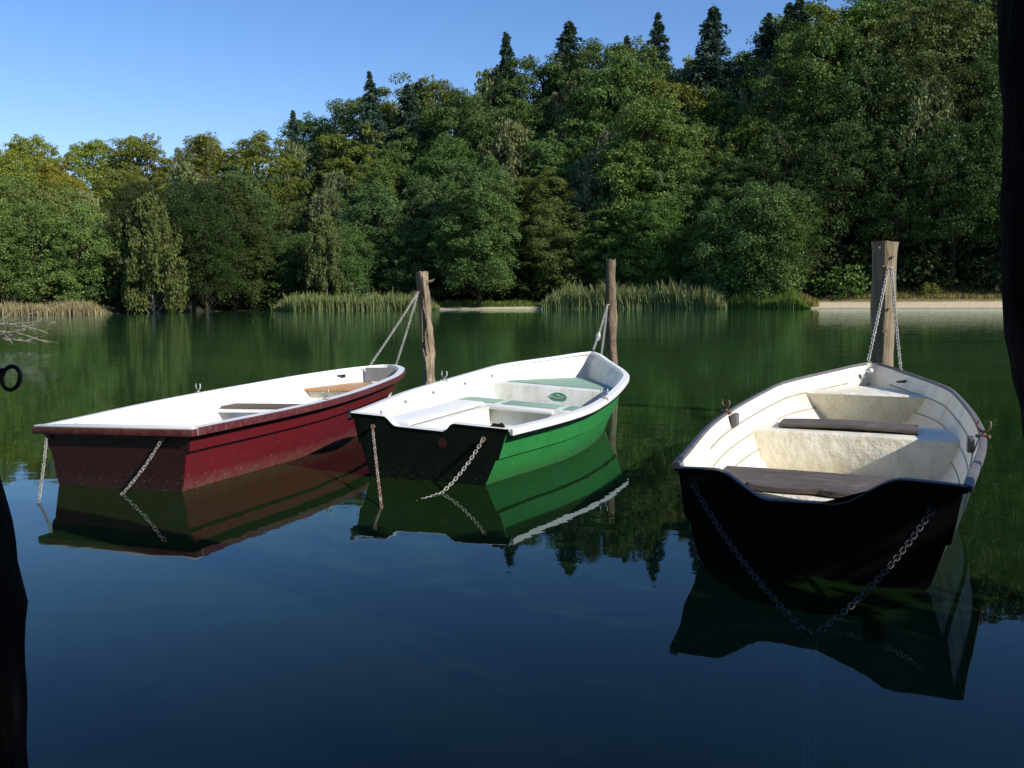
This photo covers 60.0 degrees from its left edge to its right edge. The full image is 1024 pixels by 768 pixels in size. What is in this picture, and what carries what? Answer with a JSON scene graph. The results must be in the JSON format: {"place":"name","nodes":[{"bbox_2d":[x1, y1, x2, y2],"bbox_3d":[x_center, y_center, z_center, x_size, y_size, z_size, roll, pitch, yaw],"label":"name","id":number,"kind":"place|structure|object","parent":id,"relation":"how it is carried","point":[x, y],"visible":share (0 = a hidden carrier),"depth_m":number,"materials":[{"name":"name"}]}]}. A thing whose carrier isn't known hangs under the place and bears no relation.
{"place":"outdoors","nodes":[
{"label":"outdoors","id":0,"kind":"place"},
{"bbox_2d":[0,0,973,198],"label":"sky","id":1,"kind":"structure","parent":0,"point":[72,71],"materials":[{"name":"blue"}]},
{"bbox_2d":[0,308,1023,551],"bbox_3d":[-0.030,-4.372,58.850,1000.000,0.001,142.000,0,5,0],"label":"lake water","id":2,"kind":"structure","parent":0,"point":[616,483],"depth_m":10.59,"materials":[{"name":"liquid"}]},
{"bbox_2d":[0,364,27,767],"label":"mooring pile","id":3,"kind":"object","parent":2,"relation":"in","point":[13,687],"visible":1,"depth_m":1.56,"materials":[{"name":"wood"}]},
{"bbox_2d":[32,364,404,491],"bbox_3d":[-1.977,0.306,7.870,1.514,0.672,4.530,0,5,15],"label":"rowing boat","id":4,"kind":"object","parent":2,"relation":"on","point":[211,436],"visible":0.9,"depth_m":6.31,"materials":[{"name":"maroon paint"},{"name":"white paint"},{"name":"wood"}]},
{"bbox_2d":[416,271,452,573],"bbox_3d":[-0.961,0.496,10.991,0.398,3.762,0.239,0,5,0],"label":"mooring post","id":5,"kind":"object","parent":2,"relation":"in","point":[442,562],"visible":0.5,"depth_m":10.84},
{"bbox_2d":[347,351,628,484],"bbox_3d":[0.126,0.236,7.630,1.592,0.829,3.792,5,7,21],"label":"rowing boat","id":6,"kind":"object","parent":2,"relation":"on","point":[521,417],"visible":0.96,"depth_m":6.72,"materials":[{"name":"green paint"}]},
{"bbox_2d":[606,258,619,553],"bbox_3d":[1.339,0.314,11.806,0.198,3.933,0.193,0,5,0],"label":"mooring post","id":7,"kind":"object","parent":2,"relation":"in","point":[611,328],"visible":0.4,"depth_m":11.64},
{"bbox_2d":[671,362,991,615],"bbox_3d":[2.155,0.407,5.655,1.490,0.834,4.122,2,6,25],"label":"rowing boat","id":8,"kind":"object","parent":2,"relation":"on","point":[823,493],"visible":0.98,"depth_m":4.05,"materials":[{"name":"black paint"}]},
{"bbox_2d":[693,486,811,636],"bbox_3d":[0.945,0.684,3.595,0.021,0.373,0.907,-2,6,-16],"label":"mooring chain","id":9,"kind":"object","parent":8,"relation":"hanging from","point":[750,573],"visible":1,"depth_m":3.56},
{"bbox_2d":[814,509,933,634],"bbox_3d":[1.396,0.706,3.392,0.764,0.354,0.021,-4,7,-35],"label":"mooring chain","id":10,"kind":"object","parent":8,"relation":"hanging from","point":[872,583],"visible":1,"depth_m":3.39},
{"bbox_2d":[862,241,898,645],"bbox_3d":[3.555,0.604,8.589,0.236,3.929,0.239,0,5,0],"label":"mooring post","id":11,"kind":"object","parent":2,"relation":"in","point":[884,255],"visible":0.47,"depth_m":8.43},
{"bbox_2d":[2,212,1023,767],"bbox_3d":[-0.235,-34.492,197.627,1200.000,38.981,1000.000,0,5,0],"label":"ground","id":12,"kind":"structure","parent":0,"point":[544,658],"depth_m":9.32,"materials":[{"name":"liquid"}]},
{"bbox_2d":[0,198,34,305],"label":"alder tree","id":13,"kind":"object","parent":12,"relation":"on","point":[2,282],"visible":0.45,"depth_m":95.63,"materials":[{"name":"green plant"}]},
{"bbox_2d":[0,133,66,190],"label":"broadleaf tree","id":14,"kind":"object","parent":12,"relation":"on","point":[26,151],"visible":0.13,"depth_m":122.99,"materials":[{"name":"green plant"}]},
{"bbox_2d":[0,198,89,305],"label":"alder tree","id":15,"kind":"object","parent":12,"relation":"on","point":[32,267],"visible":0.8,"depth_m":94.69,"materials":[{"name":"green plant"}]},
{"bbox_2d":[2,185,101,300],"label":"broadleaf tree","id":16,"kind":"object","parent":12,"relation":"on","point":[57,197],"visible":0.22,"depth_m":99.85,"materials":[{"name":"green plant"}]},
{"bbox_2d":[0,296,112,314],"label":"reed bed","id":17,"kind":"object","parent":12,"relation":"on","point":[65,307],"visible":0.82,"depth_m":91.58,"materials":[{"name":"plant"}]},
{"bbox_2d":[19,160,93,191],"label":"broadleaf tree","id":18,"kind":"object","parent":12,"relation":"on","point":[48,170],"visible":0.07,"depth_m":116.11,"materials":[{"name":"green plant"}]},
{"bbox_2d":[38,201,125,305],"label":"alder tree","id":19,"kind":"object","parent":12,"relation":"on","point":[85,278],"visible":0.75,"depth_m":96.16,"materials":[{"name":"green plant"}]},
{"bbox_2d":[53,137,138,197],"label":"broadleaf tree","id":20,"kind":"object","parent":12,"relation":"on","point":[95,148],"visible":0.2,"depth_m":124.85,"materials":[{"name":"green plant"}]},
{"bbox_2d":[80,266,148,311],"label":"shrub","id":21,"kind":"object","parent":12,"relation":"on","point":[112,298],"visible":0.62,"depth_m":96.66,"materials":[{"name":"green plant"}]},
{"bbox_2d":[89,167,151,221],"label":"broadleaf tree","id":22,"kind":"object","parent":12,"relation":"on","point":[121,181],"visible":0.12,"depth_m":117.07,"materials":[{"name":"green plant"}]},
{"bbox_2d":[87,201,185,312],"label":"broadleaf tree","id":23,"kind":"object","parent":12,"relation":"on","point":[113,212],"visible":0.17,"depth_m":97.81,"materials":[{"name":"green plant"}]},
{"bbox_2d":[103,133,177,204],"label":"broadleaf tree","id":24,"kind":"object","parent":12,"relation":"on","point":[159,174],"visible":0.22,"depth_m":126.84,"materials":[{"name":"green plant"}]},
{"bbox_2d":[112,191,189,313],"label":"birch tree","id":25,"kind":"object","parent":12,"relation":"on","point":[150,211],"visible":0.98,"depth_m":95.11,"materials":[{"name":"green plant"}]},
{"bbox_2d":[157,177,240,311],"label":"broadleaf tree","id":26,"kind":"object","parent":12,"relation":"on","point":[187,189],"visible":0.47,"depth_m":102.62,"materials":[{"name":"green plant"}]},
{"bbox_2d":[166,131,236,196],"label":"broadleaf tree","id":27,"kind":"object","parent":12,"relation":"on","point":[205,161],"visible":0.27,"depth_m":130.00,"materials":[{"name":"green plant"}]},
{"bbox_2d":[167,202,255,311],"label":"broadleaf tree","id":28,"kind":"object","parent":12,"relation":"on","point":[219,266],"visible":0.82,"depth_m":101.51,"materials":[{"name":"green plant"}]},
{"bbox_2d":[186,179,279,310],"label":"broadleaf tree","id":29,"kind":"object","parent":12,"relation":"on","point":[240,211],"visible":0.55,"depth_m":113.31,"materials":[{"name":"green plant"}]},
{"bbox_2d":[208,164,298,284],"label":"broadleaf tree","id":30,"kind":"object","parent":12,"relation":"on","point":[244,181],"visible":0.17,"depth_m":123.78,"materials":[{"name":"green plant"}]},
{"bbox_2d":[209,130,316,239],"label":"broadleaf tree","id":31,"kind":"object","parent":12,"relation":"on","point":[247,157],"visible":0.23,"depth_m":131.41,"materials":[{"name":"green plant"}]},
{"bbox_2d":[261,199,313,294],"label":"alder tree","id":32,"kind":"object","parent":12,"relation":"on","point":[287,223],"visible":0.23,"depth_m":126.06,"materials":[{"name":"green plant"}]},
{"bbox_2d":[265,232,324,298],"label":"alder tree","id":33,"kind":"object","parent":12,"relation":"on","point":[296,261],"visible":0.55,"depth_m":119.69,"materials":[{"name":"green plant"}]},
{"bbox_2d":[272,142,320,229],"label":"tree","id":34,"kind":"object","parent":12,"relation":"on","point":[295,150],"visible":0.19,"depth_m":143.86,"materials":[{"name":"green plant"}]},
{"bbox_2d":[276,111,348,194],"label":"broadleaf tree","id":35,"kind":"object","parent":12,"relation":"on","point":[308,123],"visible":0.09,"depth_m":151.44,"materials":[{"name":"green plant"}]},
{"bbox_2d":[297,213,352,295],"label":"birch tree","id":36,"kind":"object","parent":12,"relation":"on","point":[324,228],"visible":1,"depth_m":114.41,"materials":[{"name":"green plant"}]},
{"bbox_2d":[308,122,390,228],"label":"broadleaf tree","id":37,"kind":"object","parent":12,"relation":"on","point":[345,163],"visible":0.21,"depth_m":137.53,"materials":[{"name":"green plant"}]},
{"bbox_2d":[324,223,378,298],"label":"alder tree","id":38,"kind":"object","parent":12,"relation":"on","point":[349,269],"visible":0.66,"depth_m":117.70,"materials":[{"name":"green plant"}]},
{"bbox_2d":[304,96,400,186],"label":"broadleaf tree","id":39,"kind":"object","parent":12,"relation":"on","point":[345,124],"visible":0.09,"depth_m":146.70,"materials":[{"name":"green plant"}]},
{"bbox_2d":[271,287,439,310],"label":"reed bed","id":40,"kind":"object","parent":12,"relation":"on","point":[325,302],"visible":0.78,"depth_m":111.64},
{"bbox_2d":[332,182,421,297],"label":"alder tree","id":41,"kind":"object","parent":12,"relation":"on","point":[363,208],"visible":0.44,"depth_m":121.38,"materials":[{"name":"green plant"}]},
{"bbox_2d":[340,155,424,272],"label":"broadleaf tree","id":42,"kind":"object","parent":12,"relation":"on","point":[392,180],"visible":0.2,"depth_m":128.24,"materials":[{"name":"green plant"}]},
{"bbox_2d":[346,71,429,268],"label":"spruce tree","id":43,"kind":"object","parent":12,"relation":"on","point":[370,108],"visible":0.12,"depth_m":139.88,"materials":[{"name":"green plant"}]},
{"bbox_2d":[360,125,434,197],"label":"broadleaf tree","id":44,"kind":"object","parent":12,"relation":"on","point":[396,145],"visible":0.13,"depth_m":136.99,"materials":[{"name":"green plant"}]},
{"bbox_2d":[364,215,446,302],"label":"alder tree","id":45,"kind":"object","parent":12,"relation":"on","point":[387,274],"visible":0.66,"depth_m":118.35,"materials":[{"name":"green plant"}]},
{"bbox_2d":[381,84,437,195],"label":"spruce tree","id":46,"kind":"object","parent":12,"relation":"on","point":[407,115],"visible":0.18,"depth_m":139.71,"materials":[{"name":"green plant"}]},
{"bbox_2d":[375,72,475,147],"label":"broadleaf tree","id":47,"kind":"object","parent":12,"relation":"on","point":[434,89],"visible":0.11,"depth_m":146.18,"materials":[{"name":"green plant"}]},
{"bbox_2d":[386,173,474,298],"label":"alder tree","id":48,"kind":"object","parent":12,"relation":"on","point":[435,201],"visible":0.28,"depth_m":121.25,"materials":[{"name":"green plant"}]},
{"bbox_2d":[401,131,484,262],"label":"broadleaf tree","id":49,"kind":"object","parent":12,"relation":"on","point":[441,155],"visible":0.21,"depth_m":126.63,"materials":[{"name":"green plant"}]},
{"bbox_2d":[405,86,499,190],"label":"broadleaf tree","id":50,"kind":"object","parent":12,"relation":"on","point":[448,118],"visible":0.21,"depth_m":135.17,"materials":[{"name":"green plant"}]},
{"bbox_2d":[426,154,523,306],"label":"alder tree","id":51,"kind":"object","parent":12,"relation":"on","point":[487,208],"visible":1,"depth_m":112.07,"materials":[{"name":"green plant"}]},
{"bbox_2d":[454,66,508,134],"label":"birch tree","id":52,"kind":"object","parent":12,"relation":"on","point":[486,82],"visible":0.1,"depth_m":146.45,"materials":[{"name":"green plant"}]},
{"bbox_2d":[477,115,541,206],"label":"birch tree","id":53,"kind":"object","parent":12,"relation":"on","point":[504,152],"visible":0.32,"depth_m":127.16,"materials":[{"name":"green plant"}]},
{"bbox_2d":[484,32,536,132],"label":"spruce tree","id":54,"kind":"object","parent":12,"relation":"on","point":[506,52],"visible":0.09,"depth_m":146.80,"materials":[{"name":"green plant"}]},
{"bbox_2d":[465,92,556,175],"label":"alder tree","id":55,"kind":"object","parent":12,"relation":"on","point":[521,110],"visible":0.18,"depth_m":136.57,"materials":[{"name":"green plant"}]},
{"bbox_2d":[505,261,564,300],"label":"shrub","id":56,"kind":"object","parent":12,"relation":"on","point":[530,290],"visible":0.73,"depth_m":118.20,"materials":[{"name":"green plant"}]},
{"bbox_2d":[488,50,588,150],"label":"broadleaf tree","id":57,"kind":"object","parent":12,"relation":"on","point":[530,63],"visible":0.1,"depth_m":144.62,"materials":[{"name":"green plant"}]},
{"bbox_2d":[509,166,586,297],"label":"broadleaf tree","id":58,"kind":"object","parent":12,"relation":"on","point":[538,190],"visible":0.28,"depth_m":120.01,"materials":[{"name":"green plant"}]},
{"bbox_2d":[510,130,594,264],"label":"broadleaf tree","id":59,"kind":"object","parent":12,"relation":"on","point":[545,157],"visible":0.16,"depth_m":125.96,"materials":[{"name":"green plant"}]},
{"bbox_2d":[515,196,597,295],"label":"broadleaf tree","id":60,"kind":"object","parent":12,"relation":"on","point":[553,270],"visible":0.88,"depth_m":115.56,"materials":[{"name":"green plant"}]},
{"bbox_2d":[532,20,587,124],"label":"spruce tree","id":61,"kind":"object","parent":12,"relation":"on","point":[568,38],"visible":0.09,"depth_m":145.87,"materials":[{"name":"green plant"}]},
{"bbox_2d":[542,80,596,176],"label":"birch tree","id":62,"kind":"object","parent":12,"relation":"on","point":[558,97],"visible":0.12,"depth_m":134.97,"materials":[{"name":"green plant"}]},
{"bbox_2d":[560,151,616,288],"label":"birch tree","id":63,"kind":"object","parent":12,"relation":"on","point":[590,186],"visible":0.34,"depth_m":118.17,"materials":[{"name":"green plant"}]},
{"bbox_2d":[531,37,646,138],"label":"broadleaf tree","id":64,"kind":"object","parent":12,"relation":"on","point":[581,61],"visible":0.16,"depth_m":141.31,"materials":[{"name":"green plant"}]},
{"bbox_2d":[572,202,653,292],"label":"broadleaf tree","id":65,"kind":"object","parent":12,"relation":"on","point":[594,270],"visible":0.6,"depth_m":114.35,"materials":[{"name":"green plant"}]},
{"bbox_2d":[551,48,676,179],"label":"broadleaf tree","id":66,"kind":"object","parent":12,"relation":"on","point":[601,85],"visible":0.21,"depth_m":130.57,"materials":[{"name":"green plant"}]},
{"bbox_2d":[540,277,728,308],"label":"reed bed","id":67,"kind":"object","parent":12,"relation":"on","point":[681,296],"visible":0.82,"depth_m":107.11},
{"bbox_2d":[600,35,675,120],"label":"broadleaf tree","id":68,"kind":"object","parent":12,"relation":"on","point":[637,54],"visible":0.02,"depth_m":139.57,"materials":[{"name":"green plant"}]},
{"bbox_2d":[583,88,713,289],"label":"broadleaf tree","id":69,"kind":"object","parent":12,"relation":"on","point":[655,117],"visible":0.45,"depth_m":114.18,"materials":[{"name":"green plant"}]},
{"bbox_2d":[607,192,695,288],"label":"broadleaf tree","id":70,"kind":"object","parent":12,"relation":"on","point":[647,244],"visible":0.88,"depth_m":110.35,"materials":[{"name":"green plant"}]},
{"bbox_2d":[630,77,721,156],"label":"broadleaf tree","id":71,"kind":"object","parent":12,"relation":"on","point":[685,94],"visible":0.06,"depth_m":127.81,"materials":[{"name":"green plant"}]},
{"bbox_2d":[636,144,724,284],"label":"alder tree","id":72,"kind":"object","parent":12,"relation":"on","point":[686,189],"visible":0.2,"depth_m":113.02,"materials":[{"name":"green plant"}]},
{"bbox_2d":[669,2,748,137],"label":"spruce tree","id":73,"kind":"object","parent":12,"relation":"on","point":[710,42],"visible":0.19,"depth_m":130.48,"materials":[{"name":"green plant"}]},
{"bbox_2d":[676,86,747,158],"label":"broadleaf tree","id":74,"kind":"object","parent":12,"relation":"on","point":[720,109],"visible":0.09,"depth_m":125.53,"materials":[{"name":"green plant"}]},
{"bbox_2d":[675,212,761,292],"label":"broadleaf tree","id":75,"kind":"object","parent":12,"relation":"on","point":[713,233],"visible":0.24,"depth_m":106.35,"materials":[{"name":"green plant"}]},
{"bbox_2d":[677,197,761,301],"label":"alder tree","id":76,"kind":"object","parent":12,"relation":"on","point":[726,214],"visible":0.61,"depth_m":104.37,"materials":[{"name":"green plant"}]},
{"bbox_2d":[687,151,771,271],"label":"broadleaf tree","id":77,"kind":"object","parent":12,"relation":"on","point":[729,192],"visible":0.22,"depth_m":110.74,"materials":[{"name":"green plant"}]},
{"bbox_2d":[701,46,770,140],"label":"broadleaf tree","id":78,"kind":"object","parent":12,"relation":"on","point":[745,61],"visible":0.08,"depth_m":129.51,"materials":[{"name":"green plant"}]},
{"bbox_2d":[699,113,801,232],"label":"broadleaf tree","id":79,"kind":"object","parent":12,"relation":"on","point":[753,131],"visible":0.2,"depth_m":115.87,"materials":[{"name":"green plant"}]},
{"bbox_2d":[725,13,801,222],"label":"spruce tree","id":80,"kind":"object","parent":12,"relation":"on","point":[766,42],"visible":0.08,"depth_m":129.64,"materials":[{"name":"green plant"}]},
{"bbox_2d":[712,180,815,300],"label":"alder tree","id":81,"kind":"object","parent":12,"relation":"on","point":[778,278],"visible":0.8,"depth_m":101.70,"materials":[{"name":"green plant"}]},
{"bbox_2d":[727,286,810,308],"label":"sedge","id":82,"kind":"object","parent":12,"relation":"on","point":[790,299],"visible":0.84,"depth_m":100.66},
{"bbox_2d":[734,58,811,181],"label":"birch tree","id":83,"kind":"object","parent":12,"relation":"on","point":[744,103],"visible":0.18,"depth_m":120.67,"materials":[{"name":"green plant"}]},
{"bbox_2d":[740,120,832,239],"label":"broadleaf tree","id":84,"kind":"object","parent":12,"relation":"on","point":[784,153],"visible":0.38,"depth_m":108.67,"materials":[{"name":"green plant"}]},
{"bbox_2d":[741,179,838,279],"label":"broadleaf tree","id":85,"kind":"object","parent":12,"relation":"on","point":[818,238],"visible":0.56,"depth_m":101.85,"materials":[{"name":"green plant"}]},
{"bbox_2d":[731,0,860,120],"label":"broadleaf tree","id":86,"kind":"object","parent":12,"relation":"on","point":[822,13],"visible":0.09,"depth_m":124.48,"materials":[{"name":"green plant"}]},
{"bbox_2d":[770,93,864,259],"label":"broadleaf tree","id":87,"kind":"object","parent":12,"relation":"on","point":[813,131],"visible":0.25,"depth_m":110.78,"materials":[{"name":"green plant"}]},
{"bbox_2d":[741,21,896,242],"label":"alder tree","id":88,"kind":"object","parent":12,"relation":"on","point":[831,42],"visible":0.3,"depth_m":115.05,"materials":[{"name":"green plant"}]},
{"bbox_2d":[791,118,894,255],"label":"broadleaf tree","id":89,"kind":"object","parent":12,"relation":"on","point":[845,180],"visible":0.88,"depth_m":104.65,"materials":[{"name":"green plant"}]},
{"bbox_2d":[824,264,870,299],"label":"shrub","id":90,"kind":"object","parent":12,"relation":"on","point":[847,288],"visible":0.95,"depth_m":102.73,"materials":[{"name":"green plant"}]},
{"bbox_2d":[807,53,930,251],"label":"broadleaf tree","id":91,"kind":"object","parent":12,"relation":"on","point":[860,69],"visible":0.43,"depth_m":107.11,"materials":[{"name":"green plant"}]},
{"bbox_2d":[810,0,936,86],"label":"broadleaf tree","id":92,"kind":"object","parent":12,"relation":"on","point":[859,12],"visible":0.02,"depth_m":122.36,"materials":[{"name":"green plant"}]},
{"bbox_2d":[821,14,940,227],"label":"broadleaf tree","id":93,"kind":"object","parent":12,"relation":"on","point":[905,42],"visible":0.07,"depth_m":114.36,"materials":[{"name":"green plant"}]},
{"bbox_2d":[846,126,948,283],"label":"broadleaf tree","id":94,"kind":"object","parent":12,"relation":"on","point":[900,211],"visible":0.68,"depth_m":102.61,"materials":[{"name":"green plant"}]},
{"bbox_2d":[811,281,1001,298],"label":"dry grass","id":95,"kind":"structure","parent":12,"relation":"on","point":[918,295],"depth_m":100.73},
{"bbox_2d":[853,51,973,260],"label":"broadleaf tree","id":96,"kind":"object","parent":12,"relation":"on","point":[904,98],"visible":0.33,"depth_m":105.39,"materials":[{"name":"green plant"}]},
{"bbox_2d":[870,74,968,253],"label":"birch tree","id":97,"kind":"object","parent":12,"relation":"on","point":[922,114],"visible":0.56,"depth_m":102.80,"materials":[{"name":"green plant"}]},
{"bbox_2d":[852,0,998,211],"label":"broadleaf tree","id":98,"kind":"object","parent":12,"relation":"on","point":[942,24],"visible":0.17,"depth_m":110.01,"materials":[{"name":"green plant"}]},
{"bbox_2d":[896,242,966,290],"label":"shrub","id":99,"kind":"object","parent":12,"relation":"on","point":[931,261],"visible":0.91,"depth_m":101.51,"materials":[{"name":"green plant"}]},
{"bbox_2d":[894,116,1001,290],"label":"broadleaf tree","id":100,"kind":"object","parent":12,"relation":"on","point":[954,193],"visible":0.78,"depth_m":99.30,"materials":[{"name":"green plant"}]},
{"bbox_2d":[911,61,1002,259],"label":"broadleaf tree","id":101,"kind":"object","parent":12,"relation":"on","point":[968,112],"visible":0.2,"depth_m":102.48,"materials":[{"name":"green plant"}]},
{"bbox_2d":[940,100,1002,254],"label":"broadleaf tree","id":102,"kind":"object","parent":12,"relation":"on","point":[998,134],"visible":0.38,"depth_m":98.09,"materials":[{"name":"green plant"}]},
{"bbox_2d":[957,35,1001,200],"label":"broadleaf tree","id":103,"kind":"object","parent":12,"relation":"on","point":[993,42],"visible":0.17,"depth_m":103.18,"materials":[{"name":"green plant"}]},
{"bbox_2d":[965,253,1001,291],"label":"shrub","id":104,"kind":"object","parent":12,"relation":"on","point":[993,280],"visible":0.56,"depth_m":99.36,"materials":[{"name":"green plant"}]},
{"bbox_2d":[997,0,1023,438],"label":"leaning tree","id":105,"kind":"object","parent":12,"relation":"on","point":[1010,16],"visible":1,"depth_m":2.12,"materials":[{"name":"black plant"}]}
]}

